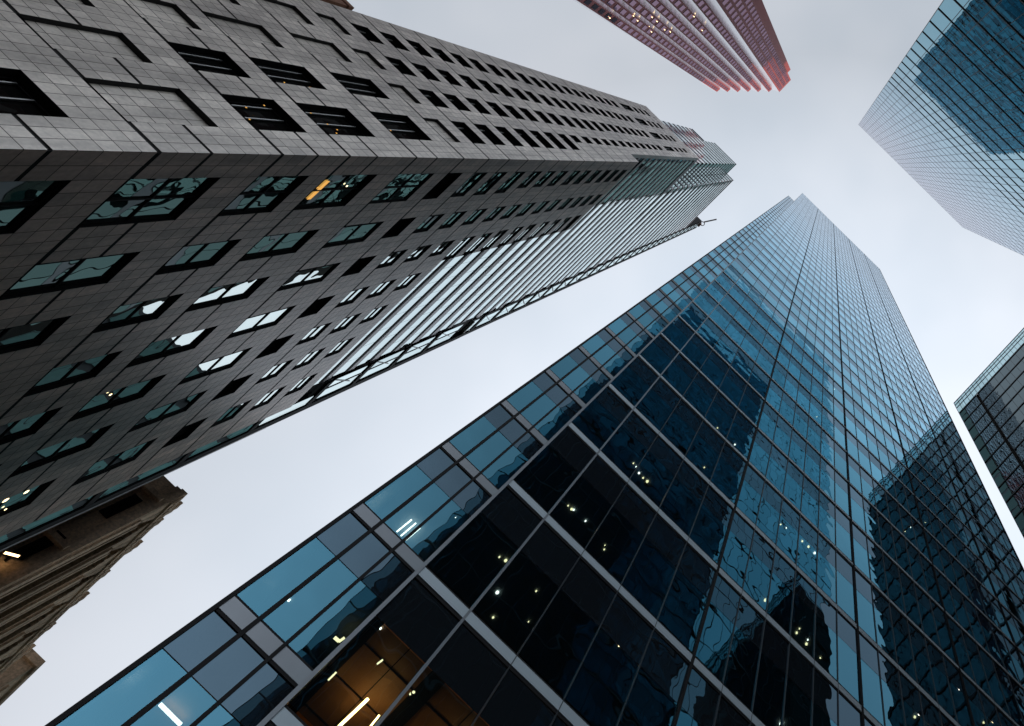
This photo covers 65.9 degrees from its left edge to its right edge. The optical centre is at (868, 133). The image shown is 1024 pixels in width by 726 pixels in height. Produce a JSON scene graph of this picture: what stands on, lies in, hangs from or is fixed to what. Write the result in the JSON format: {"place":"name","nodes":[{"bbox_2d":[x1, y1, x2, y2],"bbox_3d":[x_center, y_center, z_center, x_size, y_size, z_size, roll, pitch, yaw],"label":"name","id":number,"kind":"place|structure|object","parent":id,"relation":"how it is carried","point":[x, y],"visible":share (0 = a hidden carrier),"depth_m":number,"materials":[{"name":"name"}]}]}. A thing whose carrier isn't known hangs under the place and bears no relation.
{"place":"outdoors","nodes":[
{"label":"outdoors","id":0,"kind":"place"},
{"bbox_2d":[0,476,187,705],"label":"stone building","id":1,"kind":"structure","parent":0,"point":[50,577],"depth_m":32.52,"materials":[{"name":"stone"}]},
{"bbox_2d":[3,551,21,561],"bbox_3d":[-36.974,18.220,28.502,0.524,0.394,0.435,45,-94,0],"label":"wall lamp","id":2,"kind":"object","parent":1,"relation":"attached to","point":[11,554],"visible":1,"depth_m":28.48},
{"bbox_2d":[12,530,65,559],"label":"window","id":3,"kind":"structure","parent":1,"relation":"in","point":[38,545],"depth_m":29.50,"materials":[{"name":"black glass"}]},
{"bbox_2d":[99,494,142,518],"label":"window","id":4,"kind":"structure","parent":1,"relation":"in","point":[132,500],"depth_m":33.07,"materials":[{"name":"black glass"}]},
{"bbox_2d":[321,0,353,9],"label":"brick building","id":5,"kind":"structure","parent":0,"point":[346,4],"depth_m":40.31,"materials":[{"name":"brown brick"}]},
{"bbox_2d":[0,0,735,550],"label":"granite tower","id":6,"kind":"structure","parent":0,"point":[226,222],"depth_m":25.45,"materials":[{"name":"grey stone"}]},
{"bbox_2d":[0,478,56,516],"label":"window","id":7,"kind":"structure","parent":6,"relation":"in","point":[20,500],"depth_m":24.07,"materials":[{"name":"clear glass"}]},
{"bbox_2d":[0,406,63,444],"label":"window","id":8,"kind":"structure","parent":6,"relation":"in","point":[9,432],"depth_m":21.05,"materials":[{"name":"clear glass"}]},
{"bbox_2d":[0,67,68,117],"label":"window","id":9,"kind":"structure","parent":6,"relation":"in","point":[19,95],"depth_m":15.30,"materials":[{"name":"black glass"}]},
{"bbox_2d":[0,180,71,233],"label":"window","id":10,"kind":"structure","parent":6,"relation":"in","point":[19,200],"depth_m":15.02,"materials":[{"name":"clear glass"}]},
{"bbox_2d":[0,315,71,353],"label":"window","id":11,"kind":"structure","parent":6,"relation":"in","point":[28,335],"depth_m":18.17,"materials":[{"name":"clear glass"}]},
{"bbox_2d":[7,423,114,478],"bbox_3d":[-28.582,11.155,23.496,0.131,2.480,1.230,45,-94,0],"label":"window","id":12,"kind":"structure","parent":6,"relation":"in","point":[44,456],"depth_m":23.54,"materials":[{"name":"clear glass"}]},
{"bbox_2d":[0,251,140,299],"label":"window","id":13,"kind":"structure","parent":6,"relation":"in","point":[77,273],"depth_m":17.60,"materials":[{"name":"teal glass"}]},
{"bbox_2d":[21,350,122,397],"bbox_3d":[-24.905,7.449,20.743,0.133,1.970,1.190,45,-94,0],"label":"window","id":14,"kind":"structure","parent":6,"relation":"in","point":[61,376],"depth_m":20.83,"materials":[{"name":"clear glass"}]},
{"bbox_2d":[70,438,156,486],"bbox_3d":[-30.729,13.330,27.017,0.088,2.400,1.300,45,-94,0],"label":"window","id":15,"kind":"structure","parent":6,"relation":"in","point":[99,467],"depth_m":27.02,"materials":[{"name":"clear glass"}]},
{"bbox_2d":[67,374,166,422],"bbox_3d":[-26.824,9.366,23.684,0.134,2.480,1.200,45,-94,0],"label":"window","id":16,"kind":"structure","parent":6,"relation":"in","point":[126,394],"depth_m":23.75,"materials":[{"name":"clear glass"}]},
{"bbox_2d":[91,293,183,333],"bbox_3d":[-23.092,5.609,20.937,0.131,1.970,1.150,45,-94,0],"label":"window","id":17,"kind":"structure","parent":6,"relation":"in","point":[129,314],"depth_m":21.02,"materials":[{"name":"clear glass"}]},
{"bbox_2d":[77,177,220,227],"bbox_3d":[-19.271,1.761,17.818,0.133,2.480,1.700,45,-94,0],"label":"window","id":18,"kind":"structure","parent":6,"relation":"in","point":[161,199],"depth_m":17.81,"materials":[{"name":"teal glass"}]},
{"bbox_2d":[127,390,206,432],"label":"window","id":19,"kind":"structure","parent":6,"relation":"in","point":[171,409],"depth_m":27.23,"materials":[{"name":"teal glass"}]},
{"bbox_2d":[124,325,218,367],"bbox_3d":[-25.084,7.601,23.869,0.131,2.480,1.190,45,-94,0],"label":"window","id":20,"kind":"structure","parent":6,"relation":"in","point":[174,345],"depth_m":23.93,"materials":[{"name":"white glass"}]},
{"bbox_2d":[161,417,207,448],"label":"window","id":21,"kind":"structure","parent":6,"relation":"in","point":[185,431],"depth_m":30.24,"materials":[{"name":"black glass"}]},
{"bbox_2d":[153,239,241,275],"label":"window","id":22,"kind":"structure","parent":6,"relation":"in","point":[189,257],"depth_m":21.21,"materials":[{"name":"teal glass"}]},
{"bbox_2d":[166,41,250,77],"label":"window","id":23,"kind":"structure","parent":6,"relation":"in","point":[201,59],"depth_m":21.75,"materials":[{"name":"black glass"}]},
{"bbox_2d":[177,347,251,385],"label":"window","id":24,"kind":"structure","parent":6,"relation":"in","point":[212,366],"depth_m":27.41,"materials":[{"name":"white glass"}]},
{"bbox_2d":[184,276,269,311],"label":"window","id":25,"kind":"structure","parent":6,"relation":"in","point":[228,293],"depth_m":24.14,"materials":[{"name":"white glass"}]},
{"bbox_2d":[209,400,250,427],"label":"window","id":26,"kind":"structure","parent":6,"relation":"in","point":[231,412],"depth_m":32.35,"materials":[{"name":"teal glass"}]},
{"bbox_2d":[210,373,253,401],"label":"window","id":27,"kind":"structure","parent":6,"relation":"in","point":[232,386],"depth_m":30.45,"materials":[{"name":"black glass"}]},
{"bbox_2d":[226,305,295,338],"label":"window","id":28,"kind":"structure","parent":6,"relation":"in","point":[269,319],"depth_m":27.61,"materials":[{"name":"white glass"}]},
{"bbox_2d":[216,175,308,215],"bbox_3d":[-19.473,1.931,21.323,0.131,1.970,1.700,45,-94,0],"label":"window","id":29,"kind":"structure","parent":6,"relation":"in","point":[264,194],"depth_m":21.43,"materials":[{"name":"teal glass"}]},
{"bbox_2d":[220,94,306,132],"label":"window","id":30,"kind":"structure","parent":6,"relation":"in","point":[271,116],"depth_m":21.81,"materials":[{"name":"black glass"}]},
{"bbox_2d":[248,385,286,411],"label":"window","id":31,"kind":"structure","parent":6,"relation":"in","point":[268,396],"depth_m":34.42,"materials":[{"name":"white glass"}]},
{"bbox_2d":[254,359,293,384],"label":"window","id":32,"kind":"structure","parent":6,"relation":"in","point":[275,370],"depth_m":32.58,"materials":[{"name":"white glass"}]},
{"bbox_2d":[254,333,295,359],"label":"window","id":33,"kind":"structure","parent":6,"relation":"in","point":[276,344],"depth_m":30.70,"materials":[{"name":"black glass"}]},
{"bbox_2d":[238,229,319,261],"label":"window","id":34,"kind":"structure","parent":6,"relation":"in","point":[279,244],"depth_m":24.34,"materials":[{"name":"teal glass"}]},
{"bbox_2d":[248,57,326,89],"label":"window","id":35,"kind":"structure","parent":6,"relation":"in","point":[278,72],"depth_m":24.92,"materials":[{"name":"black glass"}]},
{"bbox_2d":[283,373,317,396],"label":"window","id":36,"kind":"structure","parent":6,"relation":"in","point":[302,382],"depth_m":36.62,"materials":[{"name":"white glass"}]},
{"bbox_2d":[275,262,340,291],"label":"window","id":37,"kind":"structure","parent":6,"relation":"in","point":[307,276],"depth_m":27.79,"materials":[{"name":"white glass"}]},
{"bbox_2d":[290,347,325,370],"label":"window","id":38,"kind":"structure","parent":6,"relation":"in","point":[311,356],"depth_m":34.66,"materials":[{"name":"white glass"}]},
{"bbox_2d":[295,322,331,345],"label":"window","id":39,"kind":"structure","parent":6,"relation":"in","point":[314,332],"depth_m":32.73,"materials":[{"name":"white glass"}]},
{"bbox_2d":[296,295,334,318],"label":"window","id":40,"kind":"structure","parent":6,"relation":"in","point":[318,304],"depth_m":30.93,"materials":[{"name":"black glass"}]},
{"bbox_2d":[292,174,377,209],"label":"window","id":41,"kind":"structure","parent":6,"relation":"in","point":[336,193],"depth_m":24.61,"materials":[{"name":"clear glass"}]},
{"bbox_2d":[295,102,374,136],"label":"window","id":42,"kind":"structure","parent":6,"relation":"in","point":[341,119],"depth_m":24.98,"materials":[{"name":"black glass"}]},
{"bbox_2d":[322,337,354,358],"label":"window","id":43,"kind":"structure","parent":6,"relation":"in","point":[340,346],"depth_m":36.84,"materials":[{"name":"white glass"}]},
{"bbox_2d":[328,313,360,334],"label":"window","id":44,"kind":"structure","parent":6,"relation":"in","point":[346,321],"depth_m":34.83,"materials":[{"name":"white glass"}]},
{"bbox_2d":[334,286,369,307],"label":"window","id":45,"kind":"structure","parent":6,"relation":"in","point":[353,295],"depth_m":32.95,"materials":[{"name":"white glass"}]},
{"bbox_2d":[321,221,383,247],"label":"window","id":46,"kind":"structure","parent":6,"relation":"in","point":[349,234],"depth_m":27.97,"materials":[{"name":"teal glass"}]},
{"bbox_2d":[340,255,376,276],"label":"window","id":47,"kind":"structure","parent":6,"relation":"in","point":[360,263],"depth_m":31.08,"materials":[{"name":"black glass"}]},
{"bbox_2d":[329,72,389,98],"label":"window","id":48,"kind":"structure","parent":6,"relation":"in","point":[355,85],"depth_m":28.71,"materials":[{"name":"black glass"}]},
{"bbox_2d":[350,23,384,44],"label":"window","id":49,"kind":"structure","parent":6,"relation":"in","point":[363,30],"depth_m":33.99,"materials":[{"name":"black glass"}]},
{"bbox_2d":[358,304,388,324],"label":"window","id":50,"kind":"structure","parent":6,"relation":"in","point":[375,312],"depth_m":37.07,"materials":[{"name":"white glass"}]},
{"bbox_2d":[364,279,396,299],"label":"window","id":51,"kind":"structure","parent":6,"relation":"in","point":[382,286],"depth_m":34.97,"materials":[{"name":"white glass"}]},
{"bbox_2d":[375,249,407,268],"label":"window","id":52,"kind":"structure","parent":6,"relation":"in","point":[392,257],"depth_m":33.12,"materials":[{"name":"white glass"}]},
{"bbox_2d":[379,31,409,51],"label":"window","id":53,"kind":"structure","parent":6,"relation":"in","point":[392,39],"depth_m":36.09,"materials":[{"name":"black glass"}]},
{"bbox_2d":[380,217,416,238],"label":"window","id":54,"kind":"structure","parent":6,"relation":"in","point":[396,229],"depth_m":31.32,"materials":[{"name":"black glass"}]},
{"bbox_2d":[369,111,431,140],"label":"window","id":55,"kind":"structure","parent":6,"relation":"in","point":[401,126],"depth_m":28.79,"materials":[{"name":"black glass"}]},
{"bbox_2d":[384,56,416,76],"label":"window","id":56,"kind":"structure","parent":6,"relation":"in","point":[398,64],"depth_m":34.01,"materials":[{"name":"black glass"}]},
{"bbox_2d":[368,173,433,203],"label":"window","id":57,"kind":"structure","parent":6,"relation":"in","point":[402,186],"depth_m":28.18,"materials":[{"name":"teal glass"}]},
{"bbox_2d":[392,272,421,291],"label":"window","id":58,"kind":"structure","parent":6,"relation":"in","point":[408,280],"depth_m":37.26,"materials":[{"name":"white glass"}]},
{"bbox_2d":[402,244,432,262],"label":"window","id":59,"kind":"structure","parent":6,"relation":"in","point":[421,250],"depth_m":35.25,"materials":[{"name":"white glass"}]},
{"bbox_2d":[405,39,433,57],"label":"window","id":60,"kind":"structure","parent":6,"relation":"in","point":[415,45],"depth_m":38.29,"materials":[{"name":"black glass"}]},
{"bbox_2d":[410,62,440,81],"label":"window","id":61,"kind":"structure","parent":6,"relation":"in","point":[422,69],"depth_m":36.12,"materials":[{"name":"black glass"}]},
{"bbox_2d":[412,214,444,233],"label":"window","id":62,"kind":"structure","parent":6,"relation":"in","point":[431,220],"depth_m":33.32,"materials":[{"name":"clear glass"}]},
{"bbox_2d":[417,88,448,107],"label":"window","id":63,"kind":"structure","parent":6,"relation":"in","point":[431,96],"depth_m":34.05,"materials":[{"name":"black glass"}]},
{"bbox_2d":[421,173,461,199],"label":"window","id":64,"kind":"structure","parent":6,"relation":"in","point":[443,184],"depth_m":31.53,"materials":[{"name":"black glass"}]},
{"bbox_2d":[428,240,454,256],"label":"window","id":65,"kind":"structure","parent":6,"relation":"in","point":[443,246],"depth_m":37.44,"materials":[{"name":"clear glass"}]},
{"bbox_2d":[429,46,454,63],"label":"window","id":66,"kind":"structure","parent":6,"relation":"in","point":[439,52],"depth_m":40.49,"materials":[{"name":"black glass"}]},
{"bbox_2d":[435,68,462,86],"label":"window","id":67,"kind":"structure","parent":6,"relation":"in","point":[445,74],"depth_m":38.28,"materials":[{"name":"black glass"}]},
{"bbox_2d":[437,211,466,229],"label":"window","id":68,"kind":"structure","parent":6,"relation":"in","point":[455,216],"depth_m":35.43,"materials":[{"name":"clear glass"}]},
{"bbox_2d":[442,93,471,111],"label":"window","id":69,"kind":"structure","parent":6,"relation":"in","point":[453,99],"depth_m":36.13,"materials":[{"name":"black glass"}]},
{"bbox_2d":[441,236,475,260],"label":"window","id":70,"kind":"structure","parent":6,"relation":"in","point":[465,241],"depth_m":39.64,"materials":[{"name":"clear glass"}]},
{"bbox_2d":[449,52,473,68],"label":"window","id":71,"kind":"structure","parent":6,"relation":"in","point":[457,57],"depth_m":42.55,"materials":[{"name":"black glass"}]},
{"bbox_2d":[451,121,485,143],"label":"window","id":72,"kind":"structure","parent":6,"relation":"in","point":[469,133],"depth_m":34.09,"materials":[{"name":"black glass"}]},
{"bbox_2d":[450,172,487,196],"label":"window","id":73,"kind":"structure","parent":6,"relation":"in","point":[475,178],"depth_m":33.51,"materials":[{"name":"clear glass"}]},
{"bbox_2d":[458,74,482,90],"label":"window","id":74,"kind":"structure","parent":6,"relation":"in","point":[468,80],"depth_m":40.51,"materials":[{"name":"black glass"}]},
{"bbox_2d":[460,208,487,225],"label":"window","id":75,"kind":"structure","parent":6,"relation":"in","point":[477,213],"depth_m":37.61,"materials":[{"name":"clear glass"}]},
{"bbox_2d":[461,232,493,255],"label":"window","id":76,"kind":"structure","parent":6,"relation":"in","point":[471,249],"depth_m":41.66,"materials":[{"name":"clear glass"}]},
{"bbox_2d":[464,97,491,114],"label":"window","id":77,"kind":"structure","parent":6,"relation":"in","point":[474,102],"depth_m":38.33,"materials":[{"name":"black glass"}]},
{"bbox_2d":[477,79,499,94],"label":"window","id":78,"kind":"structure","parent":6,"relation":"in","point":[484,83],"depth_m":42.58,"materials":[{"name":"black glass"}]},
{"bbox_2d":[474,124,504,144],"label":"window","id":79,"kind":"structure","parent":6,"relation":"in","point":[484,129],"depth_m":36.17,"materials":[{"name":"black glass"}]},
{"bbox_2d":[473,172,506,194],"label":"window","id":80,"kind":"structure","parent":6,"relation":"in","point":[497,176],"depth_m":35.58,"materials":[{"name":"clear glass"}]},
{"bbox_2d":[482,206,505,221],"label":"window","id":81,"kind":"structure","parent":6,"relation":"in","point":[497,210],"depth_m":39.83,"materials":[{"name":"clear glass"}]},
{"bbox_2d":[480,229,508,250],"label":"window","id":82,"kind":"structure","parent":6,"relation":"in","point":[500,233],"depth_m":43.74,"materials":[{"name":"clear glass"}]},
{"bbox_2d":[485,101,508,116],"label":"window","id":83,"kind":"structure","parent":6,"relation":"in","point":[494,106],"depth_m":40.53,"materials":[{"name":"black glass"}]},
{"bbox_2d":[493,83,514,97],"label":"window","id":84,"kind":"structure","parent":6,"relation":"in","point":[500,87],"depth_m":44.61,"materials":[{"name":"black glass"}]},
{"bbox_2d":[494,126,522,145],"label":"window","id":85,"kind":"structure","parent":6,"relation":"in","point":[502,130],"depth_m":38.34,"materials":[{"name":"black glass"}]},
{"bbox_2d":[493,171,524,193],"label":"window","id":86,"kind":"structure","parent":6,"relation":"in","point":[508,183],"depth_m":37.82,"materials":[{"name":"black glass"}]},
{"bbox_2d":[497,226,523,246],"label":"window","id":87,"kind":"structure","parent":6,"relation":"in","point":[516,230],"depth_m":46.01,"materials":[{"name":"grey glass"}]},
{"bbox_2d":[499,204,521,218],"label":"window","id":88,"kind":"structure","parent":6,"relation":"in","point":[506,215],"depth_m":41.89,"materials":[{"name":"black glass"}]},
{"bbox_2d":[502,104,525,119],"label":"window","id":89,"kind":"structure","parent":6,"relation":"in","point":[509,108],"depth_m":42.59,"materials":[{"name":"black glass"}]},
{"bbox_2d":[512,224,536,242],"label":"window","id":90,"kind":"structure","parent":6,"relation":"in","point":[530,227],"depth_m":48.12,"materials":[{"name":"grey glass"}]},
{"bbox_2d":[514,202,536,216],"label":"window","id":91,"kind":"structure","parent":6,"relation":"in","point":[529,205],"depth_m":43.97,"materials":[{"name":"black glass"}]},
{"bbox_2d":[513,128,540,147],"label":"window","id":92,"kind":"structure","parent":6,"relation":"in","point":[521,132],"depth_m":40.55,"materials":[{"name":"black glass"}]},
{"bbox_2d":[518,107,538,121],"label":"window","id":93,"kind":"structure","parent":6,"relation":"in","point":[525,111],"depth_m":44.64,"materials":[{"name":"black glass"}]},
{"bbox_2d":[517,171,542,187],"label":"window","id":94,"kind":"structure","parent":6,"relation":"in","point":[534,174],"depth_m":40.06,"materials":[{"name":"black glass"}]},
{"bbox_2d":[526,221,549,239],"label":"window","id":95,"kind":"structure","parent":6,"relation":"in","point":[543,224],"depth_m":50.22,"materials":[{"name":"grey glass"}]},
{"bbox_2d":[529,130,553,147],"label":"window","id":96,"kind":"structure","parent":6,"relation":"in","point":[538,136],"depth_m":42.61,"materials":[{"name":"black glass"}]},
{"bbox_2d":[532,171,555,186],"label":"window","id":97,"kind":"structure","parent":6,"relation":"in","point":[541,181],"depth_m":42.12,"materials":[{"name":"black glass"}]},
{"bbox_2d":[539,219,561,236],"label":"window","id":98,"kind":"structure","parent":6,"relation":"in","point":[555,222],"depth_m":52.56,"materials":[{"name":"grey glass"}]},
{"bbox_2d":[543,132,566,148],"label":"window","id":99,"kind":"structure","parent":6,"relation":"in","point":[549,135],"depth_m":44.65,"materials":[{"name":"black glass"}]},
{"bbox_2d":[546,171,567,185],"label":"window","id":100,"kind":"structure","parent":6,"relation":"in","point":[562,173],"depth_m":44.20,"materials":[{"name":"black glass"}]},
{"bbox_2d":[550,217,571,233],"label":"window","id":101,"kind":"structure","parent":6,"relation":"in","point":[566,220],"depth_m":54.80,"materials":[{"name":"grey glass"}]},
{"bbox_2d":[558,134,579,149],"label":"window","id":102,"kind":"structure","parent":6,"relation":"in","point":[573,146],"depth_m":46.89,"materials":[{"name":"black glass"}]},
{"bbox_2d":[560,170,580,184],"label":"window","id":103,"kind":"structure","parent":6,"relation":"in","point":[575,173],"depth_m":46.47,"materials":[{"name":"black glass"}]},
{"bbox_2d":[572,170,591,183],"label":"window","id":104,"kind":"structure","parent":6,"relation":"in","point":[579,179],"depth_m":48.51,"materials":[{"name":"black glass"}]},
{"bbox_2d":[649,132,661,138],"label":"window","id":105,"kind":"structure","parent":6,"relation":"in","point":[655,135],"depth_m":77.73,"materials":[{"name":"black glass"}]},
{"bbox_2d":[698,219,716,226],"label":"roof davit","id":106,"kind":"object","parent":6,"relation":"on","point":[706,221],"visible":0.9,"depth_m":170.21,"materials":[{"name":"grey metal"}]},
{"bbox_2d":[0,0,1023,725],"label":"sky","id":107,"kind":"structure","parent":0,"point":[958,292],"materials":[{"name":"white"}]},
{"bbox_2d":[45,193,1023,725],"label":"glass tower","id":108,"kind":"structure","parent":0,"point":[735,479],"depth_m":33.95,"materials":[{"name":"glass"}]},
{"bbox_2d":[574,0,790,91],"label":"red granite tower","id":109,"kind":"structure","parent":0,"point":[724,45],"depth_m":163.06,"materials":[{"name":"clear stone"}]},
{"bbox_3d":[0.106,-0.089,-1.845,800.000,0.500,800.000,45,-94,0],"label":"ground","id":110,"kind":"structure","parent":0,"visible":0},
{"bbox_2d":[858,0,1023,255],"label":"glass tower","id":111,"kind":"structure","parent":110,"relation":"on","point":[941,123],"depth_m":96.31,"materials":[{"name":"glass"}]},
{"bbox_2d":[954,328,1023,537],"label":"glass tower","id":112,"kind":"structure","parent":110,"relation":"on","point":[991,413],"depth_m":113.15,"materials":[{"name":"glass"}]}
]}

